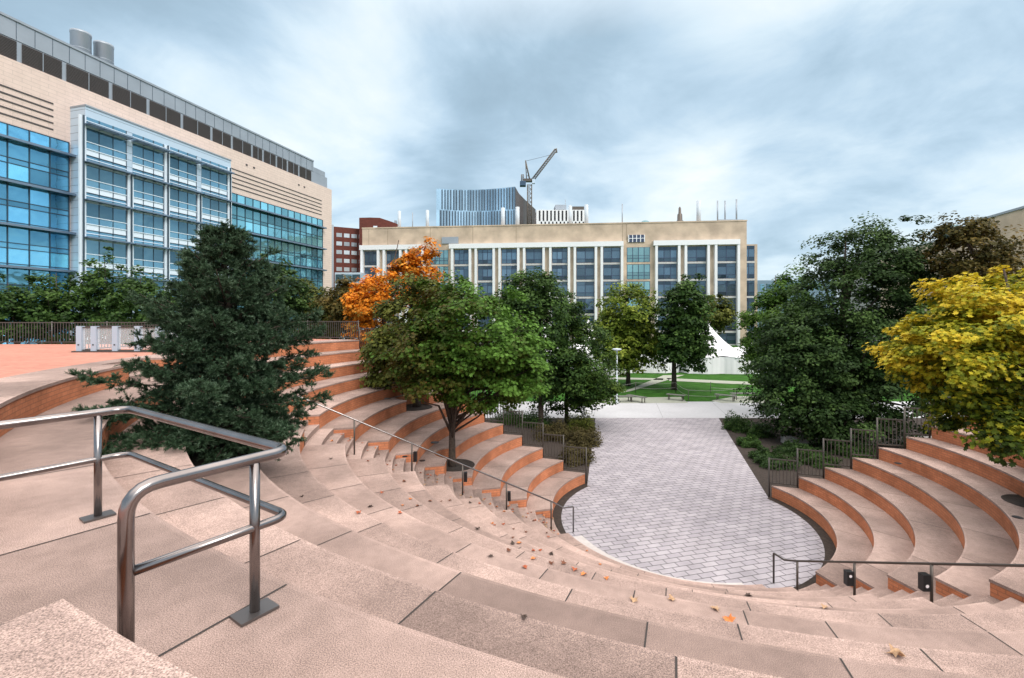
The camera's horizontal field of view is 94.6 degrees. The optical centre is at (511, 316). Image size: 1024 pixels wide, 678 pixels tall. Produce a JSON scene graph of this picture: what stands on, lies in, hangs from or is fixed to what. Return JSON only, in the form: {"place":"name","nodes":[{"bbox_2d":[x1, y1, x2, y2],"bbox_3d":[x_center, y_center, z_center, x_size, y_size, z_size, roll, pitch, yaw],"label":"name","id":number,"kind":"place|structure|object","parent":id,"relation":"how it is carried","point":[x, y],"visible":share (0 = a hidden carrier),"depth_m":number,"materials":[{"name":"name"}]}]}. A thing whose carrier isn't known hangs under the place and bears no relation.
{"place":"outdoors","nodes":[
{"label":"outdoors","id":0,"kind":"place"},
{"bbox_2d":[0,339,341,449],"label":"plaza","id":1,"kind":"structure","parent":0,"point":[16,359],"depth_m":13.61,"materials":[{"name":"brick"}]},
{"bbox_2d":[71,325,176,351],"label":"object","id":2,"kind":"object","parent":1,"relation":"on","point":[94,339],"visible":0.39,"depth_m":15.26,"materials":[{"name":"paint"}]},
{"bbox_2d":[0,320,358,343],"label":"plaza fence","id":3,"kind":"object","parent":1,"relation":"on","point":[52,322],"visible":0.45,"depth_m":19.64,"materials":[{"name":"metal"}]},
{"bbox_2d":[436,187,535,225],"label":"office tower","id":4,"kind":"structure","parent":0,"point":[454,207],"depth_m":187.18,"materials":[{"name":"blue glass"}]},
{"bbox_2d":[520,148,556,223],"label":"tower crane","id":5,"kind":"object","parent":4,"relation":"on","point":[526,179],"visible":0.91,"depth_m":214.09,"materials":[{"name":"metal"}]},
{"bbox_2d":[0,0,1023,301],"label":"sky","id":6,"kind":"structure","parent":0,"point":[814,116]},
{"bbox_2d":[534,200,583,223],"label":"striped building","id":7,"kind":"structure","parent":0,"point":[558,214],"depth_m":190.00,"materials":[{"name":"white metal"}]},
{"bbox_2d":[595,375,763,402],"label":"park path","id":8,"kind":"structure","parent":0,"point":[664,399],"depth_m":40.83,"materials":[{"name":"concrete"}]},
{"bbox_2d":[455,329,1016,548],"bbox_3d":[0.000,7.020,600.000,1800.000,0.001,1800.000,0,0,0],"label":"ground","id":9,"kind":"structure","parent":0,"point":[703,394],"depth_m":46.76,"materials":[{"name":"plant"}]},
{"bbox_2d":[0,273,75,343],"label":"bushy tree","id":10,"kind":"object","parent":9,"relation":"on","point":[16,311],"visible":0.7,"depth_m":30.57,"materials":[{"name":"green plant"}]},
{"bbox_2d":[8,273,106,343],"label":"bushy tree","id":11,"kind":"object","parent":9,"relation":"on","point":[48,302],"visible":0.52,"depth_m":32.29,"materials":[{"name":"green plant"}]},
{"bbox_2d":[64,246,155,343],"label":"bushy tree","id":12,"kind":"object","parent":9,"relation":"on","point":[99,275],"visible":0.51,"depth_m":33.23,"materials":[{"name":"green plant"}]},
{"bbox_2d":[97,265,179,343],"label":"bushy tree","id":13,"kind":"object","parent":9,"relation":"on","point":[140,287],"visible":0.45,"depth_m":30.14,"materials":[{"name":"green plant"}]},
{"bbox_2d":[0,11,331,343],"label":"laboratory building","id":14,"kind":"structure","parent":9,"relation":"on","point":[99,150],"depth_m":56.38,"materials":[{"name":"tile"}]},
{"bbox_2d":[256,253,314,335],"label":"bushy tree","id":15,"kind":"object","parent":9,"relation":"on","point":[292,301],"visible":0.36,"depth_m":29.68,"materials":[{"name":"green plant"}]},
{"bbox_2d":[289,278,330,338],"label":"bushy tree","id":16,"kind":"object","parent":9,"relation":"on","point":[314,290],"visible":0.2,"depth_m":33.68,"materials":[{"name":"green plant"}]},
{"bbox_2d":[298,297,355,339],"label":"bushy tree","id":17,"kind":"object","parent":9,"relation":"on","point":[322,317],"visible":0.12,"depth_m":31.51,"materials":[{"name":"green plant"}]},
{"bbox_2d":[332,225,358,295],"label":"brick tower block","id":18,"kind":"structure","parent":9,"relation":"on","point":[345,249],"depth_m":151.77,"materials":[{"name":"brick"}]},
{"bbox_2d":[335,272,368,338],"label":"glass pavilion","id":19,"kind":"structure","parent":9,"relation":"on","point":[357,275],"depth_m":118.00,"materials":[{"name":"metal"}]},
{"bbox_2d":[336,274,359,280],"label":"window","id":20,"kind":"structure","parent":19,"relation":"in","point":[355,276],"depth_m":117.86,"materials":[{"name":"blue glass"}]},
{"bbox_2d":[359,217,397,271],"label":"brick building","id":21,"kind":"structure","parent":9,"relation":"on","point":[370,222],"depth_m":150.00,"materials":[{"name":"brick"}]},
{"bbox_2d":[0,339,1023,677],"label":"amphitheatre","id":22,"kind":"object","parent":9,"relation":"on","point":[382,587],"visible":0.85,"depth_m":5.07,"materials":[{"name":"stone"}]},
{"bbox_2d":[0,406,287,642],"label":"guard rail","id":23,"kind":"object","parent":22,"relation":"on","point":[128,570],"visible":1,"depth_m":2.53,"materials":[{"name":"metal"}]},
{"bbox_2d":[67,218,335,464],"bbox_3d":[-5.368,0.416,8.834,4.095,4.410,4.442,0,0,14],"label":"spruce tree","id":24,"kind":"object","parent":22,"relation":"on","point":[218,382],"visible":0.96,"depth_m":8.16,"materials":[{"name":"green plant"}]},
{"bbox_2d":[188,444,251,466],"bbox_3d":[-5.450,2.483,8.750,1.860,0.026,1.860,0,0,0],"label":"tree pit","id":25,"kind":"object","parent":22,"relation":"on","point":[194,459],"visible":0.04,"depth_m":8.34,"materials":[{"name":"soil"}]},
{"bbox_2d":[406,404,432,410],"bbox_3d":[-4.150,3.833,20.050,1.560,0.026,1.560,0,0,0],"label":"tree pit","id":26,"kind":"object","parent":22,"relation":"on","point":[409,407],"visible":0.57,"depth_m":19.89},
{"bbox_2d":[355,271,459,406],"bbox_3d":[-4.281,1.025,20.045,4.942,5.850,4.381,0,0,0],"label":"maple tree","id":27,"kind":"object","parent":26,"relation":"in","point":[386,310],"visible":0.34,"depth_m":19.32,"materials":[{"name":"green plant"}]},
{"bbox_2d":[297,396,573,531],"bbox_3d":[-1.905,4.557,14.075,8.231,4.847,0.155,0,0,-19],"label":"stair handrail","id":28,"kind":"object","parent":22,"relation":"on","point":[414,459],"visible":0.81,"depth_m":14.02,"materials":[{"name":"metal"}]},
{"bbox_2d":[446,459,474,470],"bbox_3d":[-2.000,5.183,16.550,1.400,0.026,1.400,0,0,0],"label":"tree pit","id":29,"kind":"object","parent":22,"relation":"on","point":[458,467],"visible":0.51,"depth_m":16.43,"materials":[{"name":"soil"}]},
{"bbox_2d":[369,268,556,466],"bbox_3d":[-1.596,1.808,16.358,6.398,6.984,5.721,0,0,0],"label":"maple tree","id":30,"kind":"object","parent":29,"relation":"on","point":[501,364],"visible":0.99,"depth_m":15.37,"materials":[{"name":"green plant"}]},
{"bbox_2d":[884,643,904,656],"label":"fallen leaf","id":31,"kind":"object","parent":22,"relation":"on","point":[895,651],"visible":1,"depth_m":4.12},
{"bbox_2d":[773,552,1023,602],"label":"stair handrail","id":32,"kind":"object","parent":22,"relation":"on","point":[925,581],"visible":0.93,"depth_m":9.16,"materials":[{"name":"brown metal"}]},
{"bbox_2d":[861,264,1023,467],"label":"maple tree","id":33,"kind":"object","parent":22,"relation":"on","point":[968,354],"visible":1,"depth_m":11.32,"materials":[{"name":"yellow plant"}]},
{"bbox_2d":[1001,494,1023,506],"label":"tree pit","id":34,"kind":"object","parent":22,"relation":"on","point":[1016,499],"visible":0.97,"depth_m":12.25,"materials":[{"name":"soil"}]},
{"bbox_2d":[485,418,594,487],"bbox_3d":[-4.025,7.006,25.884,19.950,0.001,13.392,0,0,0],"label":"planting bed","id":35,"kind":"object","parent":9,"relation":"on","point":[516,429],"visible":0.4,"depth_m":26.50,"materials":[{"name":"soil"}]},
{"bbox_2d":[308,274,369,339],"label":"bronze tree","id":36,"kind":"object","parent":35,"relation":"on","point":[336,305],"visible":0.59,"depth_m":29.15,"materials":[{"name":"green plant"}]},
{"bbox_2d":[339,236,444,347],"bbox_3d":[-6.938,1.173,27.246,6.187,11.854,4.396,0,0,0],"label":"maple tree","id":37,"kind":"object","parent":35,"relation":"on","point":[362,304],"visible":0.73,"depth_m":27.16,"materials":[{"name":"orange plant"}]},
{"bbox_2d":[359,327,586,483],"bbox_3d":[-2.211,3.770,21.621,11.291,6.460,0.060,0,0,19],"label":"stepped fence","id":38,"kind":"object","parent":35,"relation":"on","point":[557,456],"visible":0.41,"depth_m":20.41,"materials":[{"name":"metal"}]},
{"bbox_2d":[488,408,529,424],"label":"shrub","id":39,"kind":"object","parent":35,"relation":"on","point":[506,416],"visible":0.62,"depth_m":31.04,"materials":[{"name":"green plant"}]},
{"bbox_2d":[512,404,555,428],"bbox_3d":[1.444,6.381,30.405,2.928,1.309,2.692,0,0,34],"label":"shrub","id":40,"kind":"object","parent":35,"relation":"on","point":[533,418],"visible":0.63,"depth_m":30.07,"materials":[{"name":"green plant"}]},
{"bbox_2d":[483,266,605,424],"bbox_3d":[1.784,1.923,29.907,7.696,10.354,6.601,0,0,0],"label":"shade tree","id":41,"kind":"object","parent":35,"relation":"on","point":[541,304],"visible":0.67,"depth_m":28.67,"materials":[{"name":"green plant"}]},
{"bbox_2d":[530,418,571,442],"bbox_3d":[2.449,6.446,27.339,2.773,1.162,2.766,0,0,0],"label":"shrub","id":42,"kind":"object","parent":35,"relation":"on","point":[553,429],"visible":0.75,"depth_m":26.90,"materials":[{"name":"green plant"}]},
{"bbox_2d":[524,301,626,422],"bbox_3d":[4.082,3.037,30.939,6.618,8.127,6.034,0,0,0],"label":"shade tree","id":43,"kind":"object","parent":35,"relation":"on","point":[597,383],"visible":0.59,"depth_m":29.80,"materials":[{"name":"green plant"}]},
{"bbox_2d":[558,439,595,467],"bbox_3d":[3.149,6.498,22.888,1.965,1.072,2.181,0,0,0],"label":"shrub","id":44,"kind":"object","parent":35,"relation":"on","point":[570,457],"visible":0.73,"depth_m":22.52,"materials":[{"name":"green plant"}]},
{"bbox_2d":[565,410,595,431],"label":"shrub","id":45,"kind":"object","parent":35,"relation":"on","point":[583,422],"visible":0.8,"depth_m":28.85,"materials":[{"name":"green plant"}]},
{"bbox_2d":[567,424,603,446],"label":"shrub","id":46,"kind":"object","parent":35,"relation":"on","point":[580,437],"visible":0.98,"depth_m":25.65,"materials":[{"name":"green plant"}]},
{"bbox_2d":[359,199,756,345],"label":"office building","id":47,"kind":"structure","parent":9,"relation":"on","point":[590,261],"depth_m":118.62,"materials":[{"name":"concrete"}]},
{"bbox_2d":[364,251,376,266],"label":"window","id":48,"kind":"structure","parent":47,"relation":"in","point":[370,257],"depth_m":124.70,"materials":[{"name":"blue glass"}]},
{"bbox_2d":[364,267,376,277],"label":"window","id":49,"kind":"structure","parent":47,"relation":"in","point":[367,270],"depth_m":124.73,"materials":[{"name":"blue glass"}]},
{"bbox_2d":[386,251,398,266],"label":"window","id":50,"kind":"structure","parent":47,"relation":"in","point":[390,254],"depth_m":124.12,"materials":[{"name":"blue glass"}]},
{"bbox_2d":[430,250,448,266],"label":"window","id":51,"kind":"structure","parent":47,"relation":"in","point":[443,259],"depth_m":122.70,"materials":[{"name":"teal glass"}]},
{"bbox_2d":[454,250,468,265],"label":"window","id":52,"kind":"structure","parent":47,"relation":"in","point":[461,257],"depth_m":122.17,"materials":[{"name":"blue glass"}]},
{"bbox_2d":[454,266,468,282],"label":"window","id":53,"kind":"structure","parent":47,"relation":"in","point":[464,270],"depth_m":122.20,"materials":[{"name":"blue glass"}]},
{"bbox_2d":[478,249,491,265],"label":"window","id":54,"kind":"structure","parent":47,"relation":"in","point":[484,256],"depth_m":121.54,"materials":[{"name":"blue glass"}]},
{"bbox_2d":[478,266,491,281],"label":"window","id":55,"kind":"structure","parent":47,"relation":"in","point":[484,272],"depth_m":121.54,"materials":[{"name":"blue glass"}]},
{"bbox_2d":[478,282,491,295],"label":"window","id":56,"kind":"structure","parent":47,"relation":"in","point":[487,287],"depth_m":121.51,"materials":[{"name":"blue glass"}]},
{"bbox_2d":[501,249,516,265],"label":"window","id":57,"kind":"structure","parent":47,"relation":"in","point":[509,256],"depth_m":120.89,"materials":[{"name":"blue glass"}]},
{"bbox_2d":[501,266,516,281],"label":"window","id":58,"kind":"structure","parent":47,"relation":"in","point":[507,270],"depth_m":120.92,"materials":[{"name":"blue glass"}]},
{"bbox_2d":[526,249,541,264],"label":"window","id":59,"kind":"structure","parent":47,"relation":"in","point":[532,255],"depth_m":120.24,"materials":[{"name":"blue glass"}]},
{"bbox_2d":[552,248,567,264],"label":"window","id":60,"kind":"structure","parent":47,"relation":"in","point":[559,255],"depth_m":119.57,"materials":[{"name":"blue glass"}]},
{"bbox_2d":[552,265,567,281],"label":"window","id":61,"kind":"structure","parent":47,"relation":"in","point":[562,269],"depth_m":119.54,"materials":[{"name":"blue glass"}]},
{"bbox_2d":[576,248,593,264],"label":"window","id":62,"kind":"structure","parent":47,"relation":"in","point":[584,256],"depth_m":118.90,"materials":[{"name":"blue glass"}]},
{"bbox_2d":[576,265,593,281],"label":"window","id":63,"kind":"structure","parent":47,"relation":"in","point":[584,273],"depth_m":118.90,"materials":[{"name":"blue glass"}]},
{"bbox_2d":[576,282,593,298],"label":"window","id":64,"kind":"structure","parent":47,"relation":"in","point":[584,290],"depth_m":118.87,"materials":[{"name":"blue glass"}]},
{"bbox_2d":[577,299,593,314],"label":"window","id":65,"kind":"structure","parent":47,"relation":"in","point":[590,309],"depth_m":118.81,"materials":[{"name":"blue glass"}]},
{"bbox_2d":[603,247,619,264],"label":"window","id":66,"kind":"structure","parent":47,"relation":"in","point":[609,254],"depth_m":118.21,"materials":[{"name":"blue glass"}]},
{"bbox_2d":[603,265,619,281],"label":"window","id":67,"kind":"structure","parent":47,"relation":"in","point":[609,271],"depth_m":118.21,"materials":[{"name":"blue glass"}]},
{"bbox_2d":[603,282,619,297],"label":"window","id":68,"kind":"structure","parent":47,"relation":"in","point":[604,283],"depth_m":118.32,"materials":[{"name":"blue glass"}]},
{"bbox_2d":[628,235,644,241],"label":"window","id":69,"kind":"structure","parent":47,"relation":"in","point":[631,238],"depth_m":117.37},
{"bbox_2d":[627,247,649,263],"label":"window","id":70,"kind":"structure","parent":47,"relation":"in","point":[635,255],"depth_m":117.51,"materials":[{"name":"teal glass"}]},
{"bbox_2d":[627,264,649,280],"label":"window","id":71,"kind":"structure","parent":47,"relation":"in","point":[638,272],"depth_m":117.51,"materials":[{"name":"teal glass"}]},
{"bbox_2d":[627,281,649,295],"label":"window","id":72,"kind":"structure","parent":47,"relation":"in","point":[646,284],"depth_m":117.41,"materials":[{"name":"teal glass"}]},
{"bbox_2d":[658,247,676,263],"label":"window","id":73,"kind":"structure","parent":47,"relation":"in","point":[666,255],"depth_m":116.83,"materials":[{"name":"blue glass"}]},
{"bbox_2d":[658,264,676,280],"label":"window","id":74,"kind":"structure","parent":47,"relation":"in","point":[666,272],"depth_m":116.83,"materials":[{"name":"blue glass"}]},
{"bbox_2d":[658,281,676,297],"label":"window","id":75,"kind":"structure","parent":47,"relation":"in","point":[662,285],"depth_m":116.91,"materials":[{"name":"blue glass"}]},
{"bbox_2d":[687,246,705,263],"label":"window","id":76,"kind":"structure","parent":47,"relation":"in","point":[694,253],"depth_m":116.09,"materials":[{"name":"blue glass"}]},
{"bbox_2d":[687,264,705,280],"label":"window","id":77,"kind":"structure","parent":47,"relation":"in","point":[692,269],"depth_m":116.09,"materials":[{"name":"blue glass"}]},
{"bbox_2d":[717,246,735,262],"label":"window","id":78,"kind":"structure","parent":47,"relation":"in","point":[725,254],"depth_m":115.35,"materials":[{"name":"blue glass"}]},
{"bbox_2d":[717,263,735,280],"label":"window","id":79,"kind":"structure","parent":47,"relation":"in","point":[725,271],"depth_m":115.35,"materials":[{"name":"blue glass"}]},
{"bbox_2d":[717,281,735,297],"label":"window","id":80,"kind":"structure","parent":47,"relation":"in","point":[727,288],"depth_m":115.33,"materials":[{"name":"blue glass"}]},
{"bbox_2d":[717,316,735,332],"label":"window","id":81,"kind":"structure","parent":47,"relation":"in","point":[731,329],"depth_m":115.27,"materials":[{"name":"blue glass"}]},
{"bbox_2d":[719,333,735,344],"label":"window","id":82,"kind":"structure","parent":47,"relation":"in","point":[730,338],"depth_m":115.30,"materials":[{"name":"blue glass"}]},
{"bbox_2d":[747,246,754,262],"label":"window","id":83,"kind":"structure","parent":47,"relation":"in","point":[750,249],"depth_m":114.96,"materials":[{"name":"blue glass"}]},
{"bbox_2d":[747,263,754,279],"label":"window","id":84,"kind":"structure","parent":47,"relation":"in","point":[750,266],"depth_m":114.96,"materials":[{"name":"blue glass"}]},
{"bbox_2d":[747,281,754,297],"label":"window","id":85,"kind":"structure","parent":47,"relation":"in","point":[750,284],"depth_m":114.96,"materials":[{"name":"blue glass"}]},
{"bbox_2d":[587,281,670,385],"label":"shade tree","id":86,"kind":"object","parent":9,"relation":"on","point":[631,327],"visible":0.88,"depth_m":46.29,"materials":[{"name":"green plant"}]},
{"bbox_2d":[630,354,678,372],"bbox_3d":[16.000,4.282,63.500,11.430,5.437,10.391,0,0,0],"label":"tent","id":87,"kind":"object","parent":9,"relation":"on","point":[651,370],"visible":0.04,"depth_m":58.60,"materials":[{"name":"fabric"}]},
{"bbox_2d":[649,273,722,389],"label":"shade tree","id":88,"kind":"object","parent":9,"relation":"on","point":[684,341],"visible":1,"depth_m":43.64,"materials":[{"name":"green plant"}]},
{"bbox_2d":[561,418,824,587],"bbox_3d":[7.508,7.000,22.770,8.247,0.001,22.368,0,0,14],"label":"paved court","id":89,"kind":"object","parent":9,"relation":"on","point":[684,498],"visible":0.84,"depth_m":16.97,"materials":[{"name":"stone"}]},
{"bbox_2d":[574,536,743,584],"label":"kerb","id":90,"kind":"structure","parent":89,"relation":"on","point":[584,541],"depth_m":13.38,"materials":[{"name":"stone"}]},
{"bbox_2d":[552,487,835,588],"bbox_3d":[5.668,7.008,15.331,8.955,0.001,7.732,0,0,12],"label":"drain channel","id":91,"kind":"object","parent":9,"relation":"on","point":[828,545],"visible":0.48,"depth_m":15.85,"materials":[{"name":"concrete"}]},
{"bbox_2d":[474,402,947,417],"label":"walkway","id":92,"kind":"structure","parent":9,"relation":"on","point":[678,410],"depth_m":35.19,"materials":[{"name":"concrete"}]},
{"bbox_2d":[679,321,749,373],"bbox_3d":[25.730,3.788,62.000,9.560,6.423,9.352,0,0,0],"label":"tent","id":93,"kind":"object","parent":9,"relation":"on","point":[726,360],"visible":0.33,"depth_m":57.77,"materials":[{"name":"fabric"}]},
{"bbox_2d":[696,294,737,334],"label":"shade tree","id":94,"kind":"object","parent":9,"relation":"on","point":[723,318],"visible":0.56,"depth_m":78.71,"materials":[{"name":"green plant"}]},
{"bbox_2d":[730,262,822,410],"bbox_3d":[19.602,1.536,34.948,6.576,11.184,5.976,0,0,0],"label":"shade tree","id":95,"kind":"object","parent":9,"relation":"on","point":[767,303],"visible":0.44,"depth_m":34.66,"materials":[{"name":"green plant"}]},
{"bbox_2d":[719,418,943,502],"bbox_3d":[24.799,7.006,20.240,30.403,0.001,24.680,0,0,0],"label":"planting bed","id":96,"kind":"object","parent":9,"relation":"on","point":[760,474],"visible":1,"depth_m":22.69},
{"bbox_2d":[721,410,753,432],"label":"shrub","id":97,"kind":"object","parent":96,"relation":"on","point":[733,423],"visible":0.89,"depth_m":29.04,"materials":[{"name":"green plant"}]},
{"bbox_2d":[736,433,761,447],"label":"shrub","id":98,"kind":"object","parent":96,"relation":"on","point":[749,441],"visible":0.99,"depth_m":25.31,"materials":[{"name":"green plant"}]},
{"bbox_2d":[741,420,776,438],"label":"shrub","id":99,"kind":"object","parent":96,"relation":"on","point":[757,432],"visible":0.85,"depth_m":27.53,"materials":[{"name":"green plant"}]},
{"bbox_2d":[748,445,772,459],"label":"shrub","id":100,"kind":"object","parent":96,"relation":"on","point":[762,448],"visible":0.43,"depth_m":23.20,"materials":[{"name":"green plant"}]},
{"bbox_2d":[750,451,802,470],"bbox_3d":[12.429,6.738,22.427,1.925,0.595,2.211,0,0,0],"label":"shrub","id":101,"kind":"object","parent":96,"relation":"on","point":[763,461],"visible":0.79,"depth_m":22.09,"materials":[{"name":"green plant"}]},
{"bbox_2d":[771,438,822,456],"bbox_3d":[14.739,6.684,24.331,2.409,0.707,2.466,0,0,45],"label":"shrub","id":102,"kind":"object","parent":96,"relation":"on","point":[790,448],"visible":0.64,"depth_m":24.04,"materials":[{"name":"green plant"}]},
{"bbox_2d":[794,448,841,468],"bbox_3d":[14.628,6.678,22.616,2.132,0.723,1.976,0,0,-32],"label":"shrub","id":103,"kind":"object","parent":96,"relation":"on","point":[816,459],"visible":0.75,"depth_m":22.24,"materials":[{"name":"green plant"}]},
{"bbox_2d":[819,440,878,459],"bbox_3d":[17.283,6.630,24.219,2.385,0.810,2.908,0,0,0],"label":"shrub","id":104,"kind":"object","parent":96,"relation":"on","point":[844,450],"visible":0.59,"depth_m":23.72,"materials":[{"name":"green plant"}]},
{"bbox_2d":[733,211,970,447],"bbox_3d":[19.815,0.352,27.491,13.206,13.496,9.448,0,0,0],"label":"shade tree","id":105,"kind":"object","parent":96,"relation":"on","point":[841,392],"visible":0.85,"depth_m":25.91,"materials":[{"name":"green plant"}]},
{"bbox_2d":[781,434,931,444],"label":"wall","id":106,"kind":"structure","parent":96,"relation":"on","point":[805,441],"depth_m":25.94,"materials":[{"name":"brick"}]},
{"bbox_2d":[768,389,1006,496],"bbox_3d":[14.992,3.770,16.705,10.593,6.460,0.074,0,0,19],"label":"stepped fence","id":107,"kind":"object","parent":96,"relation":"on","point":[888,444],"visible":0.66,"depth_m":17.46,"materials":[{"name":"metal"}]},
{"bbox_2d":[866,424,920,446],"bbox_3d":[20.701,6.458,26.706,3.376,1.153,3.504,0,0,0],"label":"shrub","id":108,"kind":"object","parent":96,"relation":"on","point":[890,441],"visible":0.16,"depth_m":25.61,"materials":[{"name":"green plant"}]},
{"bbox_2d":[915,213,1023,286],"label":"bronze tree","id":109,"kind":"object","parent":96,"relation":"on","point":[971,235],"visible":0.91,"depth_m":24.47,"materials":[{"name":"brown plant"}]},
{"bbox_2d":[757,280,833,326],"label":"distant building","id":110,"kind":"structure","parent":0,"point":[760,283],"depth_m":300.00,"materials":[{"name":"blue glass"}]},
{"bbox_2d":[840,206,1023,345],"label":"concrete building","id":111,"kind":"structure","parent":0,"point":[1014,217],"depth_m":53.19,"materials":[{"name":"concrete"}]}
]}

